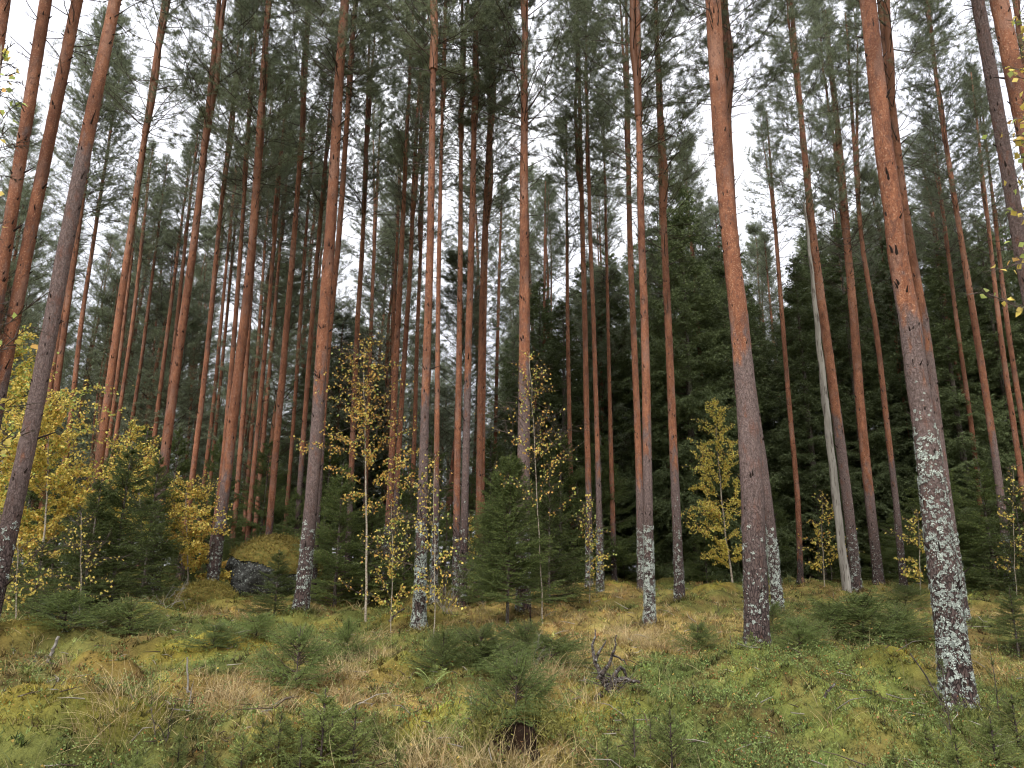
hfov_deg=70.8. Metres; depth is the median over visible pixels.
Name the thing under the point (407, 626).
tree foot grass
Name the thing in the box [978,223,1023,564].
spruce tree
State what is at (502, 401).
spruce tree
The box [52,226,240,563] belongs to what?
pine tree
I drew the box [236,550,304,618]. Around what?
young spruce
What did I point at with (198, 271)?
pine tree
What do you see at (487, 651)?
spruce bush
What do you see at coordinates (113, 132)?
pine tree
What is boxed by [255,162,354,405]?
pine tree
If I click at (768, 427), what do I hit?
spruce tree
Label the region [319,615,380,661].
spruce bush
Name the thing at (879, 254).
pine tree
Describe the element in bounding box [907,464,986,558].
young spruce
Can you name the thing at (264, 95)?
pine tree
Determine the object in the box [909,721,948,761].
spruce sapling
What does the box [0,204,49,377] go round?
pine tree
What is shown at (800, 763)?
dwarf shrubs
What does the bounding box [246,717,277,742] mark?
spruce sapling
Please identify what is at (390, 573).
birch tree
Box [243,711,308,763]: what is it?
spruce sapling
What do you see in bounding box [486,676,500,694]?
spruce sapling
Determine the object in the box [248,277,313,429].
pine tree
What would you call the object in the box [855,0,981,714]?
pine tree
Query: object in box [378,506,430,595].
young spruce
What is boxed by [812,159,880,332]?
pine tree
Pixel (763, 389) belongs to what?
spruce tree
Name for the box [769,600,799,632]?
spruce bush
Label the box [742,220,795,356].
pine tree
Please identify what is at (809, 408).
spruce tree
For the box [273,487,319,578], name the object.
young spruce
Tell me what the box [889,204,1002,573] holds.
spruce tree
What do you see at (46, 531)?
birch tree
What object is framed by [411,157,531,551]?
pine tree
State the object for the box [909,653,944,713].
stick
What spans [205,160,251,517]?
pine tree
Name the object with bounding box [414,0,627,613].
pine tree
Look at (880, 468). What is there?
spruce tree
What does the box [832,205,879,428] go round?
spruce tree
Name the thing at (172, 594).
dead brush
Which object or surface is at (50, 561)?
young spruce
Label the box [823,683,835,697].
stick
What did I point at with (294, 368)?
pine tree
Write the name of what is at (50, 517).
young spruce
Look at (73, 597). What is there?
spruce bush
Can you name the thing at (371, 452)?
pine tree
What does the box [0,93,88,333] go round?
pine tree
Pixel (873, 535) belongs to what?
pine tree
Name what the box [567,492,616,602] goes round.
birch tree
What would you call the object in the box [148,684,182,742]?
dead brush
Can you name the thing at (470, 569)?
young spruce
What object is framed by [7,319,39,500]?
pine tree
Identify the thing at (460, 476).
pine tree
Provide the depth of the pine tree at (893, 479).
21.93 m
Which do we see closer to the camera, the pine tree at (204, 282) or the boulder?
the boulder
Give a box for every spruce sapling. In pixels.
[113,748,154,767]
[149,731,203,767]
[186,744,224,767]
[221,731,256,767]
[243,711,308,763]
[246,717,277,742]
[276,727,319,767]
[288,686,361,767]
[316,701,347,741]
[323,703,391,767]
[359,710,397,746]
[380,744,410,767]
[459,642,566,732]
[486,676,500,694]
[588,737,624,767]
[612,716,658,767]
[635,711,659,744]
[645,709,708,767]
[690,744,710,767]
[744,631,760,646]
[878,748,901,767]
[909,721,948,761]
[924,731,991,767]
[930,649,961,751]
[961,716,1023,767]
[976,651,1011,735]
[976,694,1023,747]
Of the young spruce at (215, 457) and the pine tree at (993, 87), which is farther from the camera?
the young spruce at (215, 457)
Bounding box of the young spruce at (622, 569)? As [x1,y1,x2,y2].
[605,533,636,580]
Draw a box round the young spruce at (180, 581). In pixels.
[162,525,207,587]
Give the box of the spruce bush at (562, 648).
[504,630,615,669]
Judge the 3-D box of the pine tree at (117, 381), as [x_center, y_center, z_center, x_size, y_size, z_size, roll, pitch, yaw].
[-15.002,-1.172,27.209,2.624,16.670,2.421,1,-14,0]
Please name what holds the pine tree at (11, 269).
on the ground at (28, 753)
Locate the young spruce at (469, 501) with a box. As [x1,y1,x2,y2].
[444,470,475,551]
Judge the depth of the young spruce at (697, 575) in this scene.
21.30 m
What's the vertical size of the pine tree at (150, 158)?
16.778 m
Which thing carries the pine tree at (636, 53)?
on the ground at (28, 753)
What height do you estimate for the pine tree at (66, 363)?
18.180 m
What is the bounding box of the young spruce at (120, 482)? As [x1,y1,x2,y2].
[18,443,185,607]
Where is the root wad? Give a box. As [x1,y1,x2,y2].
[584,629,640,704]
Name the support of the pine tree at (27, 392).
on the ground at (28, 753)
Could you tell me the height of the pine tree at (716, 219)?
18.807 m
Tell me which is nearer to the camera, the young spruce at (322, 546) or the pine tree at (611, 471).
the young spruce at (322, 546)
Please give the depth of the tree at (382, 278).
29.72 m
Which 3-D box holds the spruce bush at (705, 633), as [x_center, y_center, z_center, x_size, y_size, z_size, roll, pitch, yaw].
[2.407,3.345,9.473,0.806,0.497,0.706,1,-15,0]
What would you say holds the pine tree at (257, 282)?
on the ground at (28, 753)
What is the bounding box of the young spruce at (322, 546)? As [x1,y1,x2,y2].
[299,516,340,589]
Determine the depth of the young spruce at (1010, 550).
17.68 m
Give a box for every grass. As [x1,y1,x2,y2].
[0,578,1023,767]
[128,579,1021,733]
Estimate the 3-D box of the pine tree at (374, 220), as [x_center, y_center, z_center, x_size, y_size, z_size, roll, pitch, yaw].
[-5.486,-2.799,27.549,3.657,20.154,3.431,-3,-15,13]
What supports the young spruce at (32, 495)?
on the ground at (28, 753)
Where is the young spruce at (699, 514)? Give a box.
[680,474,722,568]
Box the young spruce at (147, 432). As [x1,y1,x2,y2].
[96,429,180,574]
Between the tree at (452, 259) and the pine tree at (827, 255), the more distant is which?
the pine tree at (827, 255)
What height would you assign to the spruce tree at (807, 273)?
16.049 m
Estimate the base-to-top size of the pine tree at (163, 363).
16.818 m
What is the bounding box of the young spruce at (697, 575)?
[683,521,737,583]
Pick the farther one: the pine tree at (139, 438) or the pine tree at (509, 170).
the pine tree at (139, 438)
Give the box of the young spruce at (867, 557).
[859,516,897,579]
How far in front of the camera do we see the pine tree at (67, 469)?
44.11 m
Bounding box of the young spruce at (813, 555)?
[775,462,866,579]
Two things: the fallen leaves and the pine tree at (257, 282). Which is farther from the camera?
the pine tree at (257, 282)
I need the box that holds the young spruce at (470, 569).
[449,513,515,606]
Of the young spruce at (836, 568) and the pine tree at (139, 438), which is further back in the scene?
the pine tree at (139, 438)
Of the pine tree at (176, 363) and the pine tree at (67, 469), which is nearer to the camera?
the pine tree at (176, 363)
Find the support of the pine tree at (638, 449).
on the ground at (28, 753)
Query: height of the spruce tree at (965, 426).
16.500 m
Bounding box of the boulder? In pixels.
[225,532,325,595]
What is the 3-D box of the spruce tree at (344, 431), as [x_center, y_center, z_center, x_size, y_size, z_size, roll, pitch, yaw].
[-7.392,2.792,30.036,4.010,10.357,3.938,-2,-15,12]
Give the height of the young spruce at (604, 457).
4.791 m
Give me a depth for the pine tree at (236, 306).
20.45 m
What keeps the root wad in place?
on the ground at (28, 753)
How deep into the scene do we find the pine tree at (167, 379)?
40.89 m
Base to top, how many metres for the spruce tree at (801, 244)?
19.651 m
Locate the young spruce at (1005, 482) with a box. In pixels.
[981,475,1023,582]
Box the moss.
[0,565,1023,767]
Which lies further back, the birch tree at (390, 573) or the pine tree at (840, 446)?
the pine tree at (840, 446)
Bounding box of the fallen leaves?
[0,580,1018,766]
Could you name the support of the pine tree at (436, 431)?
on the ground at (28, 753)
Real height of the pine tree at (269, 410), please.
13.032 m
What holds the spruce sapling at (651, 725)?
on the ground at (28, 753)
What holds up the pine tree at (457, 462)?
on the ground at (28, 753)
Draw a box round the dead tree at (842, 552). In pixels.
[803,202,851,591]
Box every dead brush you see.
[6,642,58,661]
[38,598,100,632]
[147,576,188,607]
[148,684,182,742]
[426,564,472,613]
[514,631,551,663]
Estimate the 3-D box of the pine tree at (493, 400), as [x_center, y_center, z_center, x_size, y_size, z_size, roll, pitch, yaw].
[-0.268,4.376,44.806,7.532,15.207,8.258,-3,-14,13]
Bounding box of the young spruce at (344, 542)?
[326,501,367,577]
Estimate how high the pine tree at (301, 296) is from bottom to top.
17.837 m
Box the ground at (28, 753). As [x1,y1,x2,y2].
[0,564,1023,767]
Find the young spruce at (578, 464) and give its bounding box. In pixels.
[547,449,618,575]
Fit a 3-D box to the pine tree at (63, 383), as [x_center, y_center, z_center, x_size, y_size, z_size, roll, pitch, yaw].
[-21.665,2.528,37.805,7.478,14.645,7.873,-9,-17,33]
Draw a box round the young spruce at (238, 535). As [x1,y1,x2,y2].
[204,512,242,575]
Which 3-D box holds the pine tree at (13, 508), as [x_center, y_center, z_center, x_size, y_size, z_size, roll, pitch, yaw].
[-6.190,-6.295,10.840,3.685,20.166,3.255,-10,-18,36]
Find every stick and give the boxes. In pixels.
[45,636,59,663]
[186,657,188,692]
[388,608,403,621]
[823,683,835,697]
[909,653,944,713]
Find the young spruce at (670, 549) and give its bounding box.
[654,512,695,577]
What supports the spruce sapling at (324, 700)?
on the ground at (28, 753)
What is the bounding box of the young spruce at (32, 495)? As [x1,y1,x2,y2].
[9,437,66,580]
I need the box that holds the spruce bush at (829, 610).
[772,598,882,640]
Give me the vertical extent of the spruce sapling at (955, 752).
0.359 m
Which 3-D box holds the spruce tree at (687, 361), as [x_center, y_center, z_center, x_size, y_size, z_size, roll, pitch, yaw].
[6.356,-0.428,25.421,6.307,16.492,6.545,-2,-15,11]
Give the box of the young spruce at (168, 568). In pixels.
[163,477,204,570]
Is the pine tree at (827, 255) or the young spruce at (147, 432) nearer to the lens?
the young spruce at (147, 432)
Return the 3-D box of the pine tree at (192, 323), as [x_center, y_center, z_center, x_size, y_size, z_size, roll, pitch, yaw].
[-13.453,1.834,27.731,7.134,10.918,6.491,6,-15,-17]
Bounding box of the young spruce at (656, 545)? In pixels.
[627,523,670,581]
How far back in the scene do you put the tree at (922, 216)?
28.58 m
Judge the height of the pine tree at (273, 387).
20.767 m
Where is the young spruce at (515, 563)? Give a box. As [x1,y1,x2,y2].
[502,500,547,587]
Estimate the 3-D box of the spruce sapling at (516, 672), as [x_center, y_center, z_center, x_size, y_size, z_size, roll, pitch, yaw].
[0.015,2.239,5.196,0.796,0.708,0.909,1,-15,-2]
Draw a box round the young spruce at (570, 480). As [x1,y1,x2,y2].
[510,430,626,583]
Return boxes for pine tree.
[0,0,19,77]
[0,0,124,326]
[0,0,193,616]
[0,0,219,429]
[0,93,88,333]
[0,164,83,461]
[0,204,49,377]
[0,305,60,502]
[0,376,28,498]
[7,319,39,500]
[10,264,175,531]
[11,0,150,579]
[14,209,97,429]
[14,307,82,563]
[25,270,44,342]
[26,402,84,520]
[27,10,148,577]
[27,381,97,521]
[29,297,46,358]
[45,0,260,594]
[51,298,157,565]
[51,417,91,556]
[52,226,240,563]
[57,296,245,505]
[59,52,148,494]
[63,225,134,492]
[65,225,160,434]
[77,339,130,441]
[78,371,133,502]
[83,251,149,430]
[90,182,184,437]
[94,156,171,545]
[103,136,167,519]
[120,401,171,562]
[122,0,302,595]
[125,153,178,451]
[127,276,168,441]
[129,287,186,431]
[131,223,174,437]
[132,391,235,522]
[135,145,213,565]
[135,293,210,432]
[143,245,368,532]
[152,103,229,411]
[155,260,237,462]
[159,221,236,564]
[162,0,283,578]
[164,164,261,475]
[169,409,241,502]
[171,0,310,578]
[173,0,350,580]
[176,261,230,564]
[184,337,284,505]
[193,139,258,570]
[194,364,243,515]
[195,404,242,517]
[205,0,389,535]
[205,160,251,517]
[211,53,304,555]
[215,103,322,509]
[215,397,270,515]
[218,135,338,520]
[224,325,261,451]
[233,54,319,543]
[235,152,287,532]
[246,289,307,443]
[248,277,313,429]
[252,126,316,536]
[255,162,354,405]
[255,299,292,430]
[258,0,420,609]
[272,15,382,533]
[277,161,356,383]
[279,102,335,533]
[285,305,314,405]
[292,0,412,600]
[297,0,435,578]
[333,324,406,492]
[335,132,444,396]
[338,216,415,561]
[339,84,418,568]
[339,370,406,500]
[344,5,478,567]
[344,314,366,342]
[361,0,456,590]
[365,128,426,477]
[372,0,493,629]
[375,0,509,604]
[375,310,406,423]
[376,383,409,494]
[381,0,529,597]
[381,70,456,572]
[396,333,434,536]
[397,300,454,452]
[397,453,445,537]
[398,339,417,449]
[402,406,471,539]
[403,341,449,426]
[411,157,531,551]
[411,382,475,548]
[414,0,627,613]
[416,1,551,596]
[417,362,472,520]
[421,0,542,606]
[436,1,544,512]
[439,434,475,536]
[444,371,474,471]
[445,346,486,469]
[446,336,517,470]
[472,380,556,462]
[485,277,546,441]
[486,234,549,386]
[487,159,570,492]
[487,173,519,539]
[492,164,589,419]
[506,258,683,574]
[517,0,650,587]
[517,172,569,463]
[533,0,650,592]
[537,114,597,580]
[541,0,739,625]
[555,170,640,567]
[558,284,578,370]
[559,0,695,590]
[574,85,636,580]
[578,0,730,601]
[607,125,723,563]
[642,0,808,613]
[651,130,746,431]
[668,0,771,646]
[691,194,784,405]
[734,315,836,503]
[736,100,806,583]
[740,0,869,592]
[740,234,810,376]
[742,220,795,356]
[752,231,783,396]
[761,0,927,584]
[764,0,993,621]
[783,235,805,307]
[793,0,912,588]
[804,235,845,306]
[804,331,907,518]
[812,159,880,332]
[838,163,939,448]
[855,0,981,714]
[861,226,937,357]
[893,0,1015,586]
[903,107,989,570]
[910,176,991,302]
[912,194,968,285]
[930,59,1023,527]
[930,225,1021,405]
[948,73,1023,447]
[950,0,1023,165]
[950,0,1023,170]
[951,0,1023,304]
[983,210,1014,340]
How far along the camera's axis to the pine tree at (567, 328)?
23.80 m
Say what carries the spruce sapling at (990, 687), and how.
on the ground at (28, 753)
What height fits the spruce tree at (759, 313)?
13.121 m
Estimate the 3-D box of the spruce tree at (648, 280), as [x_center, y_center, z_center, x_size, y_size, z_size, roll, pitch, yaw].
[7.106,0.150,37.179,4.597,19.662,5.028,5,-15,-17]
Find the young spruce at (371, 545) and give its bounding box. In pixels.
[315,495,410,603]
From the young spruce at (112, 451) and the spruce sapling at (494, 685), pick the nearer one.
the spruce sapling at (494, 685)
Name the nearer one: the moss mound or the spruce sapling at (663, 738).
the spruce sapling at (663, 738)
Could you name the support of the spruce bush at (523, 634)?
on the ground at (28, 753)
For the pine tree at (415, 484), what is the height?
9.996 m
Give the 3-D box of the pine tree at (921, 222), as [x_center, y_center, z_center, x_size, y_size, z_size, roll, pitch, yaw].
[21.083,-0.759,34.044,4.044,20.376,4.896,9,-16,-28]
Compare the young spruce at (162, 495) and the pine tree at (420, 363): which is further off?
the pine tree at (420, 363)
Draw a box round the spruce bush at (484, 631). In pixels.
[430,620,527,671]
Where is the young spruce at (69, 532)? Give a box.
[49,495,96,572]
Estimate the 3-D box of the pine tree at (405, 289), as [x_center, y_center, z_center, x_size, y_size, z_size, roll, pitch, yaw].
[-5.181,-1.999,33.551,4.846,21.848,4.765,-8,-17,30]
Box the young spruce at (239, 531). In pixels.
[221,506,244,570]
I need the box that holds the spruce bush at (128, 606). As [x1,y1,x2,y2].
[65,595,186,636]
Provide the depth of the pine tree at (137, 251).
35.91 m
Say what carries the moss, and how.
on the ground at (28, 753)
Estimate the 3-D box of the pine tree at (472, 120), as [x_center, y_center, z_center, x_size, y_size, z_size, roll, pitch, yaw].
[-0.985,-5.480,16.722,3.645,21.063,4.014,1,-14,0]
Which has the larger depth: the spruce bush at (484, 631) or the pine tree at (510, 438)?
the pine tree at (510, 438)
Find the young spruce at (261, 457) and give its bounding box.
[225,440,295,548]
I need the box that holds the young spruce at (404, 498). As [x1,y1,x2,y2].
[372,469,416,559]
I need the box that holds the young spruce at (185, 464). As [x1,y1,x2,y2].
[136,427,201,570]
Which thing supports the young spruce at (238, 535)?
on the ground at (28, 753)
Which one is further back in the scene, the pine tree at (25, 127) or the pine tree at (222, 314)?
the pine tree at (222, 314)
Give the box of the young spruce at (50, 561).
[2,538,65,614]
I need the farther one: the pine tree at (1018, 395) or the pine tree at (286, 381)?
the pine tree at (286, 381)
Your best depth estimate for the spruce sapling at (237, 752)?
4.56 m
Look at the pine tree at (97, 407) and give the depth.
46.83 m
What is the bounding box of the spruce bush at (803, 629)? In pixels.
[770,613,837,648]
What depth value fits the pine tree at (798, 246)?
44.84 m
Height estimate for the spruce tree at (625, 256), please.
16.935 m
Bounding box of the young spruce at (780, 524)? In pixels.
[766,479,796,569]
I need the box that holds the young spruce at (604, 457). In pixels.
[550,434,657,579]
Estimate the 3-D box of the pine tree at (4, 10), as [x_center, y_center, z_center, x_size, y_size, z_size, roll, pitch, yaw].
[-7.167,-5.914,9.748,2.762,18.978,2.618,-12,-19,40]
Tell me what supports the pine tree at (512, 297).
on the ground at (28, 753)
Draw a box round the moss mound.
[172,576,240,602]
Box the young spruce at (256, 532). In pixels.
[246,527,260,539]
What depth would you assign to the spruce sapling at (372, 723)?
5.36 m
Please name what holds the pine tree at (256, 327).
on the ground at (28, 753)
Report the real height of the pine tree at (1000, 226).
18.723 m
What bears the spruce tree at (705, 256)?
on the ground at (28, 753)
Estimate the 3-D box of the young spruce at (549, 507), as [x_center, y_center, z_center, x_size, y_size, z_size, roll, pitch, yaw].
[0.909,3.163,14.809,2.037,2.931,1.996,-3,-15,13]
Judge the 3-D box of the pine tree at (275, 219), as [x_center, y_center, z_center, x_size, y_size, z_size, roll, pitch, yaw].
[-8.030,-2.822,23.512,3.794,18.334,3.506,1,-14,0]
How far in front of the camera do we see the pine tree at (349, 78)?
16.89 m
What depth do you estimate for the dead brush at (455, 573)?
12.55 m
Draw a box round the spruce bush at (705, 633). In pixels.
[666,619,724,650]
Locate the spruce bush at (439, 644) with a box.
[404,628,483,675]
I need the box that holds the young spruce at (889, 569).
[862,510,925,581]
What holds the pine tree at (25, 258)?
on the ground at (28, 753)
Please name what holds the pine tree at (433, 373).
on the ground at (28, 753)
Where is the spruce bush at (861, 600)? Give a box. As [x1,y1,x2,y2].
[797,587,932,648]
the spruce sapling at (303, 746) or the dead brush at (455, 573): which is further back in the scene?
the dead brush at (455, 573)
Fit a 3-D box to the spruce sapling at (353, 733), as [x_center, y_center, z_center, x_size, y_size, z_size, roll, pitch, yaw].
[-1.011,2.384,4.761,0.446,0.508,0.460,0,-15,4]
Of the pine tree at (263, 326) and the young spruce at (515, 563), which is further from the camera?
the pine tree at (263, 326)
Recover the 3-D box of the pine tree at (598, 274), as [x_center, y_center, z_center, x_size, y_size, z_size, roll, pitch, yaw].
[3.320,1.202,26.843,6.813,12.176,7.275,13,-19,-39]
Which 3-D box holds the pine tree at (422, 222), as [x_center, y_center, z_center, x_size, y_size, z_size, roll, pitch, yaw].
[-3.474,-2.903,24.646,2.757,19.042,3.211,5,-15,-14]
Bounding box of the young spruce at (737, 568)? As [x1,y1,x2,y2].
[726,562,768,577]
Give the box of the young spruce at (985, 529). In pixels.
[926,456,1023,589]
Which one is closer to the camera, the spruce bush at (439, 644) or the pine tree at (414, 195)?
the spruce bush at (439, 644)
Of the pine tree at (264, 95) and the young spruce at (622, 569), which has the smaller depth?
the pine tree at (264, 95)
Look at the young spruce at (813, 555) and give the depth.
25.14 m
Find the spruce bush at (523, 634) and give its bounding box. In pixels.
[491,618,572,660]
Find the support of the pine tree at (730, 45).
on the ground at (28, 753)
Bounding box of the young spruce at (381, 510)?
[355,495,401,584]
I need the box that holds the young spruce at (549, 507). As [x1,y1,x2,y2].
[509,470,603,606]
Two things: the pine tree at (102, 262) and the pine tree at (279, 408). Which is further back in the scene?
the pine tree at (102, 262)
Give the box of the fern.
[412,664,451,688]
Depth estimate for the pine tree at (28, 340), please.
36.78 m
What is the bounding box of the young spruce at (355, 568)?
[277,463,396,606]
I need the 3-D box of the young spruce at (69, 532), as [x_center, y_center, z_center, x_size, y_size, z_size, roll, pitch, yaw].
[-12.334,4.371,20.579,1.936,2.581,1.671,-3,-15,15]
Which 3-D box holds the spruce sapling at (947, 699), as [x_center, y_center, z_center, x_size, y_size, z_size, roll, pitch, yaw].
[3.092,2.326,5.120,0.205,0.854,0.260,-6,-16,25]
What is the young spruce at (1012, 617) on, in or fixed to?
on the ground at (28, 753)
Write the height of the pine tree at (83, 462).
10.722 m
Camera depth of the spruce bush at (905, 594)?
15.28 m
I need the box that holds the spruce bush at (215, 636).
[168,620,249,650]
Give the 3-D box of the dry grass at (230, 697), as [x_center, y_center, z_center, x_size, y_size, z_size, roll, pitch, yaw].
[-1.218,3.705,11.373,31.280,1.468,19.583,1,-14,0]
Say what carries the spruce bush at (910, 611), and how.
on the ground at (28, 753)
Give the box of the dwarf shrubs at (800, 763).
[0,574,1023,767]
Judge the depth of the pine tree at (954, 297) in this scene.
26.16 m
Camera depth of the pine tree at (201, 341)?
46.71 m
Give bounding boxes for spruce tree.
[230,361,358,560]
[239,430,295,538]
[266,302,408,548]
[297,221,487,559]
[305,344,373,550]
[336,363,408,558]
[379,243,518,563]
[469,323,533,543]
[485,276,595,574]
[530,291,624,574]
[557,258,663,575]
[571,251,667,575]
[608,232,665,573]
[609,211,728,554]
[614,167,803,582]
[627,222,661,561]
[680,226,825,578]
[682,201,737,569]
[730,298,778,513]
[736,317,868,579]
[765,252,893,579]
[787,224,869,574]
[794,235,923,577]
[807,221,923,577]
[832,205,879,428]
[837,215,960,565]
[861,231,971,569]
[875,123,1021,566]
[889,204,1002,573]
[904,236,1023,569]
[931,223,1023,578]
[957,206,1023,525]
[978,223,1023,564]
[1005,203,1023,481]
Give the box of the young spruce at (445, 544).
[426,510,472,594]
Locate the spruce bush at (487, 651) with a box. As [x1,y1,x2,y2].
[423,638,557,676]
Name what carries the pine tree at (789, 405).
on the ground at (28, 753)
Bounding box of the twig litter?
[0,573,1023,767]
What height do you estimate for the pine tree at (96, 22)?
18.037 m
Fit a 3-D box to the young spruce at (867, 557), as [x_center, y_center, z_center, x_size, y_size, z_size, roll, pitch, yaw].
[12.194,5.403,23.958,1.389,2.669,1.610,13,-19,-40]
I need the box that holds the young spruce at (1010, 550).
[970,478,1023,591]
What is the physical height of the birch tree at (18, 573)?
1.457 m
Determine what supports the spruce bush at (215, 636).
on the ground at (28, 753)
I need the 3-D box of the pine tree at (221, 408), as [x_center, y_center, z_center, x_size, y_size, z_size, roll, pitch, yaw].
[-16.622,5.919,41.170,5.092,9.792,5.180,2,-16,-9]
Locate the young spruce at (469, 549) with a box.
[430,505,472,564]
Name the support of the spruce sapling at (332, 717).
on the ground at (28, 753)
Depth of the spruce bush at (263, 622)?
9.20 m
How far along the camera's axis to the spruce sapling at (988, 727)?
5.03 m
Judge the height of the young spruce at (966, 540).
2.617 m
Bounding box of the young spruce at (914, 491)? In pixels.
[870,477,969,583]
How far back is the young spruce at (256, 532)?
19.53 m
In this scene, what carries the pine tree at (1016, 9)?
on the ground at (28, 753)
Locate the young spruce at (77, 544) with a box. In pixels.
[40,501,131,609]
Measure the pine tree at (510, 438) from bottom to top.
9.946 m
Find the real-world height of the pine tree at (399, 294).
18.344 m
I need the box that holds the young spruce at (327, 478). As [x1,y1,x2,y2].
[284,435,360,571]
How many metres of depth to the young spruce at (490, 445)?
20.96 m
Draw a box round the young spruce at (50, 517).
[8,478,93,585]
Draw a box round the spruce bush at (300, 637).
[240,617,343,693]
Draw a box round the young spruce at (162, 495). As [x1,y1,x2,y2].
[101,450,190,597]
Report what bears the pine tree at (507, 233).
on the ground at (28, 753)
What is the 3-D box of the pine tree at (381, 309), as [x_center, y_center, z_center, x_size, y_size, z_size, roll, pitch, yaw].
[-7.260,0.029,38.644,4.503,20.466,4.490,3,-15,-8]
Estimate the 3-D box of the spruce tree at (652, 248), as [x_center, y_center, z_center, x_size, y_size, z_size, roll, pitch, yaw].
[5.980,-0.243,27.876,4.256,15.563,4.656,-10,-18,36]
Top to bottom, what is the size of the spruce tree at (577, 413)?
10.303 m
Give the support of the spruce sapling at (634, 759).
on the ground at (28, 753)
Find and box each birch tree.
[0,41,52,458]
[0,323,145,594]
[0,383,135,581]
[4,528,73,619]
[69,416,211,582]
[123,469,233,585]
[289,327,440,621]
[338,490,427,631]
[391,448,474,631]
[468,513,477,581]
[474,350,591,622]
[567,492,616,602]
[678,397,741,582]
[797,490,864,586]
[877,508,926,587]
[964,10,1023,316]
[990,463,1023,596]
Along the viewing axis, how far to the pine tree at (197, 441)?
20.54 m
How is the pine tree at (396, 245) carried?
on the ground at (28, 753)
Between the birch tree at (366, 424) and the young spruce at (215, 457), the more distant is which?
the young spruce at (215, 457)
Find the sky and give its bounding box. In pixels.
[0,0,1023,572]
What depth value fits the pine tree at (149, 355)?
41.15 m
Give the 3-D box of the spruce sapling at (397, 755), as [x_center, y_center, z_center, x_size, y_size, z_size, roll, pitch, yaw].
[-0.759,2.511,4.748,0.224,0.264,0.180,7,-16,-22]
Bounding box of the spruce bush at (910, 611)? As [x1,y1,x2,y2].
[855,601,934,643]
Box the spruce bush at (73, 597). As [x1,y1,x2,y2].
[9,585,123,630]
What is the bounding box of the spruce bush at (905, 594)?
[868,582,930,607]
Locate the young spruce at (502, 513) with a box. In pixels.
[448,451,577,623]
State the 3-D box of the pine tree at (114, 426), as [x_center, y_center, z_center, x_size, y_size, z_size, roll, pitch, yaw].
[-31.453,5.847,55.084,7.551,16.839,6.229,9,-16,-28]
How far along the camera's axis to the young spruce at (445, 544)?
15.59 m
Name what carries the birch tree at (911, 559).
on the ground at (28, 753)
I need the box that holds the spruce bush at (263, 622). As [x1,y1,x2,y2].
[226,611,295,638]
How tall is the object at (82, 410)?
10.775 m
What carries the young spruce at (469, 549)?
on the ground at (28, 753)
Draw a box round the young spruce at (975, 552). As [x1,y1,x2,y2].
[957,507,991,587]
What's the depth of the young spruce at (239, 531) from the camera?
24.52 m
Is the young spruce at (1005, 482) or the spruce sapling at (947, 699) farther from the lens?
the young spruce at (1005, 482)
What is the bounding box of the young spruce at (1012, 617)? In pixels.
[980,587,1023,659]
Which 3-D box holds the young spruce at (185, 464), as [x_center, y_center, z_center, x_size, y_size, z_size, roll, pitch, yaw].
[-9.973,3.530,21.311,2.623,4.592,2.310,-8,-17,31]
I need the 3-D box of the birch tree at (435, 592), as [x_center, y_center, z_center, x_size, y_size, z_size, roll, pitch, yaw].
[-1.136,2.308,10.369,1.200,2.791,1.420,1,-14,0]
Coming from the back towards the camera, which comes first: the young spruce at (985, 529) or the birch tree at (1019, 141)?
the young spruce at (985, 529)
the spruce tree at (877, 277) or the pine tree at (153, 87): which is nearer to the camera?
the pine tree at (153, 87)
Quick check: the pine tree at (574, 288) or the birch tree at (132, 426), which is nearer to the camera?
the birch tree at (132, 426)
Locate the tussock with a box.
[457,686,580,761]
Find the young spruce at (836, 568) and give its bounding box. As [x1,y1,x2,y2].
[811,541,840,581]
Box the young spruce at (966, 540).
[908,504,1019,591]
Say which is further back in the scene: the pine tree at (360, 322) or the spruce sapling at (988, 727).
the pine tree at (360, 322)
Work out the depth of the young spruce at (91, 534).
11.64 m
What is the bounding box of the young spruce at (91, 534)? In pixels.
[17,477,138,610]
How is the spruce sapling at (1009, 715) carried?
on the ground at (28, 753)
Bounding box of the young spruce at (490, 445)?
[438,433,550,573]
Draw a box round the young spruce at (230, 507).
[193,467,254,569]
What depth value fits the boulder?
15.19 m
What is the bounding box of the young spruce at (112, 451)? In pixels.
[52,446,143,579]
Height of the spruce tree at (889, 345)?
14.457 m
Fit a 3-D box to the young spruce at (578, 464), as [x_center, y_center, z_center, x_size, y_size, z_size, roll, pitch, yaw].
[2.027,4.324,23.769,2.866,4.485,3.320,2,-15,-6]
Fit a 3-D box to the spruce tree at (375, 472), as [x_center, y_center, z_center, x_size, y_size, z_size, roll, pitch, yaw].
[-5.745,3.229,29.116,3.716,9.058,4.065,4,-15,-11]
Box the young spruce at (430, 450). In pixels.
[381,431,460,581]
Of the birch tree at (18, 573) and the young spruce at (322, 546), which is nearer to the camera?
the birch tree at (18, 573)
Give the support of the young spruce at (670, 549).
on the ground at (28, 753)
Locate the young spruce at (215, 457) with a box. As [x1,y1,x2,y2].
[190,435,254,566]

